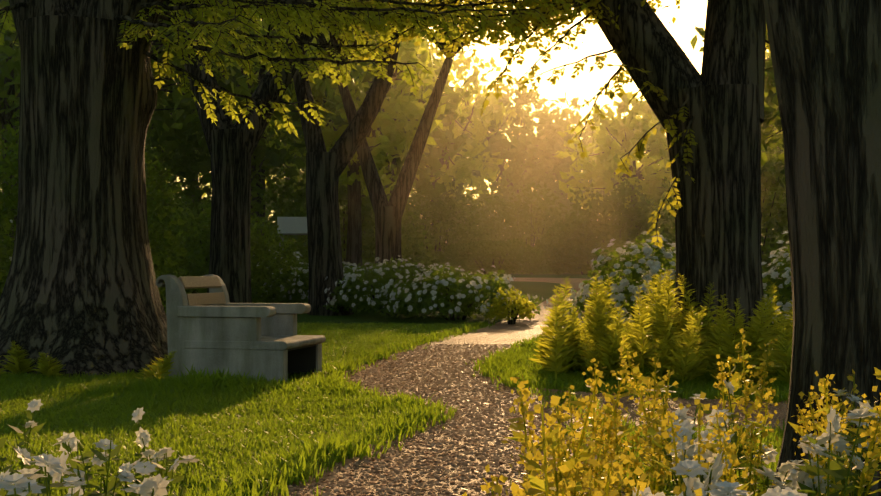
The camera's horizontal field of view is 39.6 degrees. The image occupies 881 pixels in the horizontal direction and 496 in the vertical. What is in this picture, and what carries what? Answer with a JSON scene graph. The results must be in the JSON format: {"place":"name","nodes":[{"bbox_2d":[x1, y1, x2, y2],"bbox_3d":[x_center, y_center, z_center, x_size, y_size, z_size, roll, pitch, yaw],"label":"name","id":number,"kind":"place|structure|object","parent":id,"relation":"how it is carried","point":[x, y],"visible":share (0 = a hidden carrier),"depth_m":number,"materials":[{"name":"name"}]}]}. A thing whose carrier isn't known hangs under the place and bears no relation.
{"place":"outdoors","nodes":[
{"label":"outdoors","id":0,"kind":"place"},
{"bbox_2d":[0,200,13,279],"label":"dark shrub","id":1,"kind":"object","parent":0,"point":[3,240],"depth_m":26.84,"materials":[{"name":"green plant"}]},
{"bbox_2d":[0,1,20,155],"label":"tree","id":2,"kind":"object","parent":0,"point":[16,75],"depth_m":44.16,"materials":[{"name":"green plant"}]},
{"bbox_2d":[163,18,286,201],"bbox_3d":[-12.542,-6.119,62.831,12.937,15.034,10.858,0,-1,2],"label":"tree","id":3,"kind":"object","parent":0,"point":[193,180],"depth_m":62.18,"materials":[{"name":"green plant"}]},
{"bbox_2d":[0,0,587,138],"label":"tree foliage","id":4,"kind":"object","parent":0,"point":[306,20],"depth_m":11.72,"materials":[{"name":"green plant"}]},
{"bbox_2d":[303,235,439,268],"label":"bush","id":5,"kind":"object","parent":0,"point":[410,256],"depth_m":50.77,"materials":[{"name":"green plant"}]},
{"bbox_2d":[0,0,789,323],"label":"sky","id":6,"kind":"structure","parent":0,"point":[586,85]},
{"bbox_2d":[0,273,790,495],"bbox_3d":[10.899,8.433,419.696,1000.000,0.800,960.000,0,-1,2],"label":"ground","id":7,"kind":"structure","parent":0,"point":[372,316],"depth_m":24.73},
{"bbox_2d":[0,203,14,296],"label":"dark shrub","id":8,"kind":"object","parent":7,"relation":"on","point":[5,268],"depth_m":16.12,"materials":[{"name":"green plant"}]},
{"bbox_2d":[0,0,19,241],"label":"tree","id":9,"kind":"object","parent":7,"relation":"on","point":[3,94],"depth_m":39.78,"materials":[{"name":"green plant"}]},
{"bbox_2d":[0,0,167,376],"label":"tree","id":10,"kind":"object","parent":7,"relation":"on","point":[80,293],"visible":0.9,"depth_m":11.49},
{"bbox_2d":[0,87,191,312],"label":"dark shrub","id":11,"kind":"object","parent":7,"relation":"on","point":[7,163],"visible":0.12,"depth_m":21.29,"materials":[{"name":"green plant"}]},
{"bbox_2d":[0,182,209,292],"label":"dark shrub","id":12,"kind":"object","parent":7,"relation":"on","point":[186,209],"depth_m":29.62,"materials":[{"name":"green plant"}]},
{"bbox_2d":[6,122,211,237],"bbox_3d":[-11.342,-2.096,41.076,8.142,6.280,6.343,0,-1,2],"label":"shrub","id":13,"kind":"object","parent":7,"relation":"on","point":[196,177],"depth_m":40.73,"materials":[{"name":"green plant"}]},
{"bbox_2d":[0,0,285,184],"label":"tree","id":14,"kind":"object","parent":7,"relation":"on","point":[160,126],"depth_m":33.60,"materials":[{"name":"green plant"}]},
{"bbox_2d":[150,16,260,181],"bbox_3d":[-11.042,-5.776,46.756,10.162,13.748,11.179,0,-1,2],"label":"tree","id":15,"kind":"object","parent":7,"relation":"on","point":[239,67],"depth_m":47.20,"materials":[{"name":"green plant"}]},
{"bbox_2d":[145,119,307,265],"bbox_3d":[-6.792,-1.573,37.155,6.588,5.332,5.626,0,-1,2],"label":"shrub","id":16,"kind":"object","parent":7,"relation":"on","point":[186,172],"depth_m":36.54,"materials":[{"name":"green plant"}]},
{"bbox_2d":[153,196,306,305],"bbox_3d":[-4.859,0.081,27.107,3.740,2.600,3.950,0,-1,2],"label":"dark shrub","id":17,"kind":"object","parent":7,"relation":"on","point":[192,248],"depth_m":26.49,"materials":[{"name":"green plant"}]},
{"bbox_2d":[198,198,269,229],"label":"shrub","id":18,"kind":"object","parent":7,"relation":"on","point":[210,220],"depth_m":58.65,"materials":[{"name":"green plant"}]},
{"bbox_2d":[157,40,312,174],"bbox_3d":[-9.997,-5.641,55.261,11.161,13.793,10.552,0,-1,2],"label":"tree","id":19,"kind":"object","parent":7,"relation":"on","point":[283,140],"depth_m":55.06,"materials":[{"name":"green plant"}]},
{"bbox_2d":[156,274,325,381],"bbox_3d":[-1.722,0.731,10.689,1.177,0.999,1.070,0,-1,13],"label":"concrete bench","id":20,"kind":"object","parent":7,"relation":"on","point":[221,332],"visible":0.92,"depth_m":10.24,"materials":[{"name":"grey concrete"}]},
{"bbox_2d":[199,165,284,196],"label":"tree","id":21,"kind":"object","parent":7,"relation":"on","point":[204,194],"depth_m":92.38,"materials":[{"name":"green plant"}]},
{"bbox_2d":[147,16,356,191],"bbox_3d":[-7.617,-5.059,43.973,9.265,12.211,9.288,0,-1,2],"label":"tree","id":22,"kind":"object","parent":7,"relation":"on","point":[282,146],"depth_m":43.57,"materials":[{"name":"green plant"}]},
{"bbox_2d":[161,0,362,305],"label":"tree","id":23,"kind":"object","parent":7,"relation":"on","point":[231,146],"depth_m":19.83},
{"bbox_2d":[149,0,384,250],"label":"tree","id":24,"kind":"object","parent":7,"relation":"on","point":[335,104],"depth_m":36.83,"materials":[{"name":"green plant"}]},
{"bbox_2d":[251,251,308,293],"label":"flower bed shrub","id":25,"kind":"object","parent":7,"relation":"on","point":[299,261],"depth_m":30.20,"materials":[{"name":"green plant"}]},
{"bbox_2d":[265,178,306,217],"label":"shrub","id":26,"kind":"object","parent":7,"relation":"on","point":[282,185],"depth_m":79.10,"materials":[{"name":"green plant"}]},
{"bbox_2d":[277,217,306,249],"bbox_3d":[-4.014,0.122,34.084,1.050,1.975,0.120,0,-1,2],"label":"sign","id":27,"kind":"object","parent":7,"relation":"on","point":[295,222],"depth_m":34.04,"materials":[{"name":"white metal"}]},
{"bbox_2d":[265,138,342,208],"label":"tree","id":28,"kind":"object","parent":7,"relation":"on","point":[300,175],"depth_m":85.44,"materials":[{"name":"green plant"}]},
{"bbox_2d":[260,261,386,304],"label":"flower bed shrub","id":29,"kind":"object","parent":7,"relation":"on","point":[305,281],"depth_m":26.82,"materials":[{"name":"green plant"}]},
{"bbox_2d":[219,0,461,315],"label":"tree","id":30,"kind":"object","parent":7,"relation":"on","point":[345,146],"depth_m":25.31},
{"bbox_2d":[284,182,405,258],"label":"shrub","id":31,"kind":"object","parent":7,"relation":"on","point":[346,216],"depth_m":57.52,"materials":[{"name":"green plant"}]},
{"bbox_2d":[265,159,434,271],"bbox_3d":[-3.336,-1.182,43.021,6.290,4.535,4.970,0,-1,2],"label":"shrub","id":32,"kind":"object","parent":7,"relation":"on","point":[369,230],"depth_m":42.60,"materials":[{"name":"green plant"}]},
{"bbox_2d":[246,0,454,272],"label":"tree","id":33,"kind":"object","parent":7,"relation":"on","point":[409,48],"depth_m":40.63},
{"bbox_2d":[273,34,453,212],"bbox_3d":[-4.492,-5.456,57.963,10.232,13.526,10.312,0,-1,2],"label":"tree","id":34,"kind":"object","parent":7,"relation":"on","point":[448,86],"depth_m":58.07,"materials":[{"name":"green plant"}]},
{"bbox_2d":[279,64,450,251],"bbox_3d":[-4.158,-5.205,60.141,9.816,13.109,10.060,0,-1,2],"label":"tree","id":35,"kind":"object","parent":7,"relation":"on","point":[291,141],"depth_m":59.68,"materials":[{"name":"green plant"}]},
{"bbox_2d":[304,32,478,198],"bbox_3d":[-2.045,-4.587,51.750,7.405,11.558,8.257,0,-1,2],"label":"tree","id":36,"kind":"object","parent":7,"relation":"on","point":[455,149],"depth_m":50.95,"materials":[{"name":"green plant"}]},
{"bbox_2d":[267,0,519,286],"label":"tree","id":37,"kind":"object","parent":7,"relation":"on","point":[415,152],"depth_m":29.95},
{"bbox_2d":[318,255,468,314],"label":"flower bed shrub","id":38,"kind":"object","parent":7,"relation":"on","point":[369,275],"depth_m":24.57,"materials":[{"name":"green plant"}]},
{"bbox_2d":[369,187,496,274],"bbox_3d":[-0.350,-1.018,55.796,6.165,4.789,5.401,0,-1,2],"label":"shrub","id":39,"kind":"object","parent":7,"relation":"on","point":[437,215],"depth_m":55.32,"materials":[{"name":"plant"}]},
{"bbox_2d":[397,43,513,255],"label":"tree","id":40,"kind":"object","parent":7,"relation":"on","point":[492,116],"depth_m":73.19,"materials":[{"name":"plant"}]},
{"bbox_2d":[415,181,497,273],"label":"shrub","id":41,"kind":"object","parent":7,"relation":"on","point":[465,206],"depth_m":72.83,"materials":[{"name":"green plant"}]},
{"bbox_2d":[371,262,547,320],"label":"flower bed shrub","id":42,"kind":"object","parent":7,"relation":"on","point":[453,287],"depth_m":22.93,"materials":[{"name":"green plant"}]},
{"bbox_2d":[409,94,531,217],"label":"tree","id":43,"kind":"object","parent":7,"relation":"on","point":[495,169],"depth_m":89.92,"materials":[{"name":"green plant"}]},
{"bbox_2d":[419,238,553,274],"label":"bush","id":44,"kind":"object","parent":7,"relation":"on","point":[494,247],"depth_m":43.92,"materials":[{"name":"green plant"}]},
{"bbox_2d":[447,70,596,211],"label":"tree","id":45,"kind":"object","parent":7,"relation":"on","point":[530,142],"depth_m":86.48,"materials":[{"name":"plant"}]},
{"bbox_2d":[467,211,582,273],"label":"shrub","id":46,"kind":"object","parent":7,"relation":"on","point":[502,226],"depth_m":64.85,"materials":[{"name":"green plant"}]},
{"bbox_2d":[472,180,588,273],"bbox_3d":[4.293,-1.069,61.702,6.887,5.016,6.140,0,-1,2],"label":"shrub","id":47,"kind":"object","parent":7,"relation":"on","point":[555,214],"depth_m":61.27,"materials":[{"name":"green plant"}]},
{"bbox_2d":[483,148,577,272],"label":"shrub","id":48,"kind":"object","parent":7,"relation":"on","point":[530,177],"depth_m":82.90,"materials":[{"name":"plant"}]},
{"bbox_2d":[499,91,620,207],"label":"tree","id":49,"kind":"object","parent":7,"relation":"on","point":[575,102],"depth_m":90.92,"materials":[{"name":"plant"}]},
{"bbox_2d":[531,220,646,274],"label":"hedge dome","id":50,"kind":"structure","parent":7,"relation":"on","point":[545,245],"depth_m":49.57,"materials":[{"name":"green plant"}]},
{"bbox_2d":[561,187,630,272],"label":"shrub","id":51,"kind":"object","parent":7,"relation":"on","point":[600,192],"depth_m":82.45,"materials":[{"name":"green plant"}]},
{"bbox_2d":[547,176,675,274],"bbox_3d":[7.049,-0.901,49.812,5.741,4.201,4.816,0,-1,2],"label":"shrub","id":52,"kind":"object","parent":7,"relation":"on","point":[613,217],"depth_m":48.92,"materials":[{"name":"green plant"}]},
{"bbox_2d":[553,91,672,238],"bbox_3d":[9.224,-3.124,59.900,7.806,8.944,8.629,0,-1,2],"label":"tree","id":53,"kind":"object","parent":7,"relation":"on","point":[620,128],"depth_m":58.00,"materials":[{"name":"green plant"}]},
{"bbox_2d":[563,231,675,334],"bbox_3d":[2.833,0.537,16.863,2.485,1.548,2.176,0,-1,2],"label":"flower bush","id":54,"kind":"object","parent":7,"relation":"on","point":[634,274],"depth_m":16.52,"materials":[{"name":"green plant"}]},
{"bbox_2d":[582,117,671,200],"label":"tree","id":55,"kind":"object","parent":7,"relation":"on","point":[632,161],"depth_m":89.97,"materials":[{"name":"green plant"}]},
{"bbox_2d":[588,195,673,271],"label":"shrub","id":56,"kind":"object","parent":7,"relation":"on","point":[642,229],"depth_m":59.20,"materials":[{"name":"green plant"}]},
{"bbox_2d":[584,0,767,339],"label":"tree","id":57,"kind":"object","parent":7,"relation":"on","point":[718,230],"visible":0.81,"depth_m":12.57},
{"bbox_2d":[647,130,790,277],"bbox_3d":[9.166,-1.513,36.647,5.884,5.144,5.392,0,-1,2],"label":"shrub","id":58,"kind":"object","parent":7,"relation":"on","point":[767,204],"depth_m":35.97,"materials":[{"name":"green plant"}]},
{"bbox_2d":[690,24,783,166],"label":"tree","id":59,"kind":"object","parent":7,"relation":"on","point":[771,106],"depth_m":29.55,"materials":[{"name":"green plant"}]},
{"bbox_2d":[762,125,784,190],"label":"tree","id":60,"kind":"object","parent":7,"relation":"on","point":[775,152],"depth_m":65.19,"materials":[{"name":"green plant"}]},
{"bbox_2d":[765,45,783,150],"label":"tree","id":61,"kind":"object","parent":7,"relation":"on","point":[778,144],"depth_m":41.90,"materials":[{"name":"green plant"}]},
{"bbox_2d":[761,177,787,265],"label":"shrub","id":62,"kind":"object","parent":7,"relation":"on","point":[769,237],"depth_m":57.72,"materials":[{"name":"green plant"}]},
{"bbox_2d":[761,231,792,333],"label":"flower bush","id":63,"kind":"object","parent":7,"relation":"on","point":[786,293],"depth_m":17.06,"materials":[{"name":"green plant"}]},
{"bbox_2d":[764,239,789,271],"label":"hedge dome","id":64,"kind":"structure","parent":7,"relation":"on","point":[768,261],"depth_m":39.75,"materials":[{"name":"green plant"}]},
{"bbox_2d":[763,0,880,495],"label":"tree","id":65,"kind":"object","parent":7,"relation":"on","point":[826,58],"visible":0.83,"depth_m":4.84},
{"bbox_2d":[0,320,791,495],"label":"lawn grass","id":66,"kind":"structure","parent":0,"point":[190,411],"depth_m":8.19,"materials":[{"name":"green plant"}]},
{"bbox_2d":[0,399,198,495],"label":"flowering plants","id":67,"kind":"object","parent":66,"relation":"on","point":[57,468],"depth_m":3.71,"materials":[{"name":"white plant"}]},
{"bbox_2d":[0,269,792,382],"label":"ferns","id":68,"kind":"object","parent":66,"relation":"on","point":[706,345],"depth_m":10.65,"materials":[{"name":"green plant"}]},
{"bbox_2d":[406,175,483,250],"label":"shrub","id":69,"kind":"object","parent":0,"point":[460,184],"depth_m":79.98,"materials":[{"name":"green plant"}]},
{"bbox_2d":[265,277,787,495],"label":"path","id":70,"kind":"structure","parent":0,"point":[502,332],"depth_m":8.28,"materials":[{"name":"brown gravel"}]},
{"bbox_2d":[245,343,773,495],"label":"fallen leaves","id":71,"kind":"object","parent":70,"relation":"on","point":[473,431],"visible":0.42,"depth_m":7.98,"materials":[{"name":"brown plant"}]},
{"bbox_2d":[483,286,536,324],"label":"shrub","id":72,"kind":"object","parent":70,"relation":"on","point":[522,308],"depth_m":21.75,"materials":[{"name":"green plant"}]},
{"bbox_2d":[343,0,770,247],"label":"tree branch","id":73,"kind":"object","parent":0,"point":[611,95],"depth_m":12.55,"materials":[{"name":"green plant"}]},
{"bbox_2d":[461,329,880,495],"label":"yellow flowers","id":74,"kind":"object","parent":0,"point":[569,484],"visible":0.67,"depth_m":3.30,"materials":[{"name":"yellow plant"}]},
{"bbox_2d":[491,333,880,495],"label":"goldenrod","id":75,"kind":"object","parent":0,"point":[539,485],"depth_m":3.38,"materials":[{"name":"yellow plant"}]},
{"bbox_2d":[633,380,880,495],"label":"flowering plants","id":76,"kind":"object","parent":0,"point":[717,487],"depth_m":3.35,"materials":[{"name":"plant"}]}
]}

